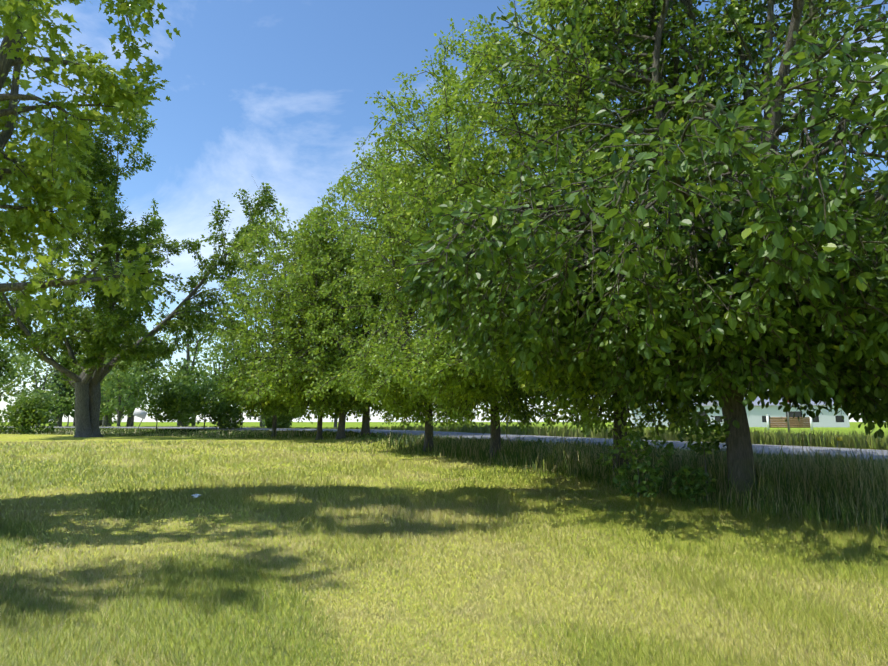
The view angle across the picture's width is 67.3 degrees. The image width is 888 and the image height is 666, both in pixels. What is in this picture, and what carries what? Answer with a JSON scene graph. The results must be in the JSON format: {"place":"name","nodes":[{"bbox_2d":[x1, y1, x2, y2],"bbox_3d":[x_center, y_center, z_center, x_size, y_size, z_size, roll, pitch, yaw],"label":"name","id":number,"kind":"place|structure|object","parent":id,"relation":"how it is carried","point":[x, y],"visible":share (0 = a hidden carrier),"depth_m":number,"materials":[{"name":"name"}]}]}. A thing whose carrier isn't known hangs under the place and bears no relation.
{"place":"outdoors","nodes":[
{"label":"outdoors","id":0,"kind":"place"},
{"bbox_2d":[0,422,887,665],"bbox_3d":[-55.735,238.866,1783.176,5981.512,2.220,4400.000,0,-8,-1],"label":"ground","id":1,"kind":"structure","parent":0,"point":[9,437],"depth_m":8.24,"materials":[{"name":"green plant"}]},
{"bbox_2d":[0,340,38,401],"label":"tree","id":2,"kind":"object","parent":1,"relation":"on","point":[5,364],"visible":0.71,"depth_m":92.56,"materials":[{"name":"green plant"}]},
{"bbox_2d":[0,396,57,433],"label":"bush","id":3,"kind":"object","parent":1,"relation":"on","point":[21,415],"visible":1,"depth_m":47.20,"materials":[{"name":"green plant"}]},
{"bbox_2d":[5,352,74,426],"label":"tree","id":4,"kind":"object","parent":1,"relation":"on","point":[17,358],"visible":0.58,"depth_m":68.32,"materials":[{"name":"green plant"}]},
{"bbox_2d":[27,390,57,425],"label":"tree","id":5,"kind":"object","parent":1,"relation":"on","point":[46,396],"visible":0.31,"depth_m":63.57,"materials":[{"name":"green plant"}]},
{"bbox_2d":[4,342,81,425],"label":"tree","id":6,"kind":"object","parent":1,"relation":"on","point":[39,378],"visible":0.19,"depth_m":88.32,"materials":[{"name":"green plant"}]},
{"bbox_2d":[42,369,74,425],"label":"tree","id":7,"kind":"object","parent":1,"relation":"on","point":[72,403],"visible":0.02,"depth_m":96.09,"materials":[{"name":"green plant"}]},
{"bbox_2d":[48,354,74,426],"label":"tree","id":8,"kind":"object","parent":1,"relation":"on","point":[67,407],"visible":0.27,"depth_m":79.36,"materials":[{"name":"green plant"}]},
{"bbox_2d":[53,346,89,416],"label":"tree","id":9,"kind":"object","parent":1,"relation":"on","point":[67,411],"visible":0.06,"depth_m":89.70,"materials":[{"name":"green plant"}]},
{"bbox_2d":[67,416,103,426],"bbox_3d":[-52.996,8.595,63.165,43.289,1.575,0.771,0,-8,3],"label":"fence","id":10,"kind":"object","parent":1,"relation":"on","point":[102,423],"visible":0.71,"depth_m":61.85,"materials":[{"name":"wood"}]},
{"bbox_2d":[0,0,180,325],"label":"maple tree","id":11,"kind":"object","parent":1,"relation":"on","point":[48,187],"visible":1,"depth_m":10.66,"materials":[{"name":"green plant"}]},
{"bbox_2d":[78,354,141,425],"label":"tree","id":12,"kind":"object","parent":1,"relation":"on","point":[100,422],"depth_m":95.78,"materials":[{"name":"green plant"}]},
{"bbox_2d":[99,380,127,425],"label":"tree","id":13,"kind":"object","parent":1,"relation":"on","point":[107,419],"visible":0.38,"depth_m":70.36,"materials":[{"name":"green plant"}]},
{"bbox_2d":[74,334,154,426],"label":"tree","id":14,"kind":"object","parent":1,"relation":"on","point":[135,373],"visible":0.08,"depth_m":78.24,"materials":[{"name":"green plant"}]},
{"bbox_2d":[100,338,136,424],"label":"tree","id":15,"kind":"object","parent":1,"relation":"on","point":[117,391],"visible":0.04,"depth_m":85.70,"materials":[{"name":"green plant"}]},
{"bbox_2d":[103,367,146,425],"bbox_3d":[-31.194,6.345,64.580,4.401,6.588,4.512,0,-8,-1],"label":"tree","id":16,"kind":"object","parent":1,"relation":"on","point":[119,385],"visible":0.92,"depth_m":64.51,"materials":[{"name":"green plant"}]},
{"bbox_2d":[104,336,166,425],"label":"tree","id":17,"kind":"object","parent":1,"relation":"on","point":[146,369],"visible":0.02,"depth_m":87.26,"materials":[{"name":"green plant"}]},
{"bbox_2d":[129,408,146,427],"bbox_3d":[-23.799,6.700,51.925,1.344,1.703,0.152,1,-8,-10],"label":"leaning sign","id":18,"kind":"object","parent":1,"relation":"on","point":[140,413],"visible":0.88,"depth_m":51.92,"materials":[{"name":"white metal"}]},
{"bbox_2d":[102,341,175,426],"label":"tree","id":19,"kind":"object","parent":1,"relation":"on","point":[129,419],"visible":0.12,"depth_m":86.65,"materials":[{"name":"green plant"}]},
{"bbox_2d":[0,106,289,436],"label":"oak tree","id":20,"kind":"object","parent":1,"relation":"on","point":[103,323],"visible":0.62,"depth_m":40.59,"materials":[{"name":"green plant"}]},
{"bbox_2d":[131,374,191,431],"bbox_3d":[-20.119,5.072,47.975,3.924,4.178,4.445,0,-8,-1],"label":"tree","id":21,"kind":"object","parent":1,"relation":"on","point":[161,401],"visible":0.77,"depth_m":47.48,"materials":[{"name":"green plant"}]},
{"bbox_2d":[135,307,228,426],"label":"tree","id":22,"kind":"object","parent":1,"relation":"on","point":[196,347],"visible":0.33,"depth_m":77.84,"materials":[{"name":"green plant"}]},
{"bbox_2d":[171,381,198,425],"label":"tree","id":23,"kind":"object","parent":1,"relation":"on","point":[185,417],"visible":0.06,"depth_m":66.73,"materials":[{"name":"green plant"}]},
{"bbox_2d":[167,358,209,425],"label":"tree","id":24,"kind":"object","parent":1,"relation":"on","point":[198,375],"visible":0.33,"depth_m":77.17,"materials":[{"name":"green plant"}]},
{"bbox_2d":[168,379,237,428],"bbox_3d":[-17.412,5.312,49.013,4.658,3.695,5.620,0,-8,-1],"label":"bush","id":25,"kind":"object","parent":1,"relation":"on","point":[193,400],"visible":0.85,"depth_m":47.29,"materials":[{"name":"green plant"}]},
{"bbox_2d":[190,342,237,423],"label":"tree","id":26,"kind":"object","parent":1,"relation":"on","point":[210,368],"visible":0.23,"depth_m":99.98,"materials":[{"name":"green plant"}]},
{"bbox_2d":[216,369,244,418],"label":"tree","id":27,"kind":"object","parent":1,"relation":"on","point":[226,379],"visible":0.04,"depth_m":68.86,"materials":[{"name":"green plant"}]},
{"bbox_2d":[210,387,267,428],"bbox_3d":[-14.852,5.415,49.315,4.844,3.538,3.452,2,-8,-17],"label":"bush","id":28,"kind":"object","parent":1,"relation":"on","point":[230,412],"visible":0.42,"depth_m":48.15,"materials":[{"name":"green plant"}]},
{"bbox_2d":[210,328,268,425],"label":"tree","id":29,"kind":"object","parent":1,"relation":"on","point":[217,344],"visible":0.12,"depth_m":85.16,"materials":[{"name":"green plant"}]},
{"bbox_2d":[228,316,281,426],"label":"tree","id":30,"kind":"object","parent":1,"relation":"on","point":[265,347],"visible":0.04,"depth_m":84.85,"materials":[{"name":"green plant"}]},
{"bbox_2d":[195,203,340,436],"bbox_3d":[-9.812,-0.756,39.193,9.828,13.799,10.375,0,-8,-1],"label":"tree","id":31,"kind":"object","parent":1,"relation":"on","point":[239,379],"visible":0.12,"depth_m":37.75,"materials":[{"name":"green plant"}]},
{"bbox_2d":[261,408,297,427],"bbox_3d":[-12.277,5.892,50.049,2.958,3.334,2.558,0,-8,-1],"label":"bush","id":32,"kind":"object","parent":1,"relation":"on","point":[286,422],"visible":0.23,"depth_m":49.59,"materials":[{"name":"green plant"}]},
{"bbox_2d":[230,215,393,439],"bbox_3d":[-6.484,-0.346,35.474,8.834,12.143,9.146,0,-8,-1],"label":"tree","id":33,"kind":"object","parent":1,"relation":"on","point":[292,397],"visible":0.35,"depth_m":33.76,"materials":[{"name":"green plant"}]},
{"bbox_2d":[252,189,416,438],"bbox_3d":[-5.508,-1.145,35.399,8.627,13.554,9.519,0,-8,-1],"label":"tree","id":34,"kind":"object","parent":1,"relation":"on","point":[319,409],"visible":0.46,"depth_m":32.99,"materials":[{"name":"green plant"}]},
{"bbox_2d":[268,156,447,434],"bbox_3d":[-3.543,-2.197,35.656,10.167,15.327,9.656,0,-8,-1],"label":"tree","id":35,"kind":"object","parent":1,"relation":"on","point":[365,428],"visible":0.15,"depth_m":33.69,"materials":[{"name":"green plant"}]},
{"bbox_2d":[302,100,517,451],"bbox_3d":[-0.559,-2.150,26.268,9.480,13.772,9.608,0,-8,-1],"label":"tree","id":36,"kind":"object","parent":1,"relation":"on","point":[396,402],"visible":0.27,"depth_m":24.93,"materials":[{"name":"green plant"}]},
{"bbox_2d":[7,427,877,460],"bbox_3d":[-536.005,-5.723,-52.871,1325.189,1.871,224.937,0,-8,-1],"label":"road shoulder","id":37,"kind":"object","parent":1,"relation":"on","point":[488,433],"visible":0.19,"depth_m":33.01},
{"bbox_2d":[0,413,887,535],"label":"tall verge grass","id":38,"kind":"structure","parent":1,"relation":"on","point":[852,491],"depth_m":13.59,"materials":[{"name":"green plant"}]},
{"bbox_2d":[336,17,655,457],"bbox_3d":[1.794,-3.115,22.024,10.407,14.720,10.711,0,-8,-1],"label":"tree","id":39,"kind":"object","parent":1,"relation":"on","point":[464,393],"visible":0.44,"depth_m":20.04,"materials":[{"name":"green plant"}]},
{"bbox_2d":[398,0,824,477],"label":"tree","id":40,"kind":"object","parent":1,"relation":"on","point":[590,414],"visible":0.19,"depth_m":14.30,"materials":[{"name":"green plant"}]},
{"bbox_2d":[389,0,887,503],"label":"tree","id":41,"kind":"object","parent":1,"relation":"on","point":[793,308],"visible":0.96,"depth_m":9.71,"materials":[{"name":"green plant"}]},
{"bbox_2d":[612,430,678,497],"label":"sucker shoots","id":42,"kind":"object","parent":1,"relation":"on","point":[653,472],"visible":0.98,"depth_m":12.07,"materials":[{"name":"green plant"}]},
{"bbox_2d":[669,404,730,501],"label":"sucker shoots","id":43,"kind":"object","parent":1,"relation":"on","point":[701,474],"visible":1,"depth_m":11.62,"materials":[{"name":"green plant"}]},
{"bbox_2d":[629,397,849,426],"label":"building","id":44,"kind":"structure","parent":1,"relation":"on","point":[758,413],"depth_m":143.85,"materials":[{"name":"grey paint"}]},
{"bbox_2d":[787,400,789,432],"bbox_3d":[12.210,2.756,23.709,0.721,2.610,0.042,4,-8,-26],"label":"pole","id":45,"kind":"object","parent":1,"relation":"on","point":[788,420],"depth_m":23.65,"materials":[{"name":"silver metal"}]},
{"bbox_2d":[766,414,812,429],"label":"fence","id":46,"kind":"object","parent":1,"relation":"on","point":[791,425],"visible":0.73,"depth_m":92.34,"materials":[{"name":"wood"}]},
{"bbox_2d":[0,422,887,449],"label":"field grass","id":47,"kind":"structure","parent":0,"point":[810,438],"depth_m":25.73,"materials":[{"name":"green plant"}]},
{"bbox_2d":[0,0,887,421],"label":"sky","id":48,"kind":"structure","parent":0,"point":[274,92],"materials":[{"name":"blue"}]},
{"bbox_2d":[4,426,887,460],"bbox_3d":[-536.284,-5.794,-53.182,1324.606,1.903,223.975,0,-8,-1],"label":"road","id":49,"kind":"structure","parent":0,"point":[773,448],"depth_m":26.63,"materials":[{"name":"grey asphalt"}]}
]}

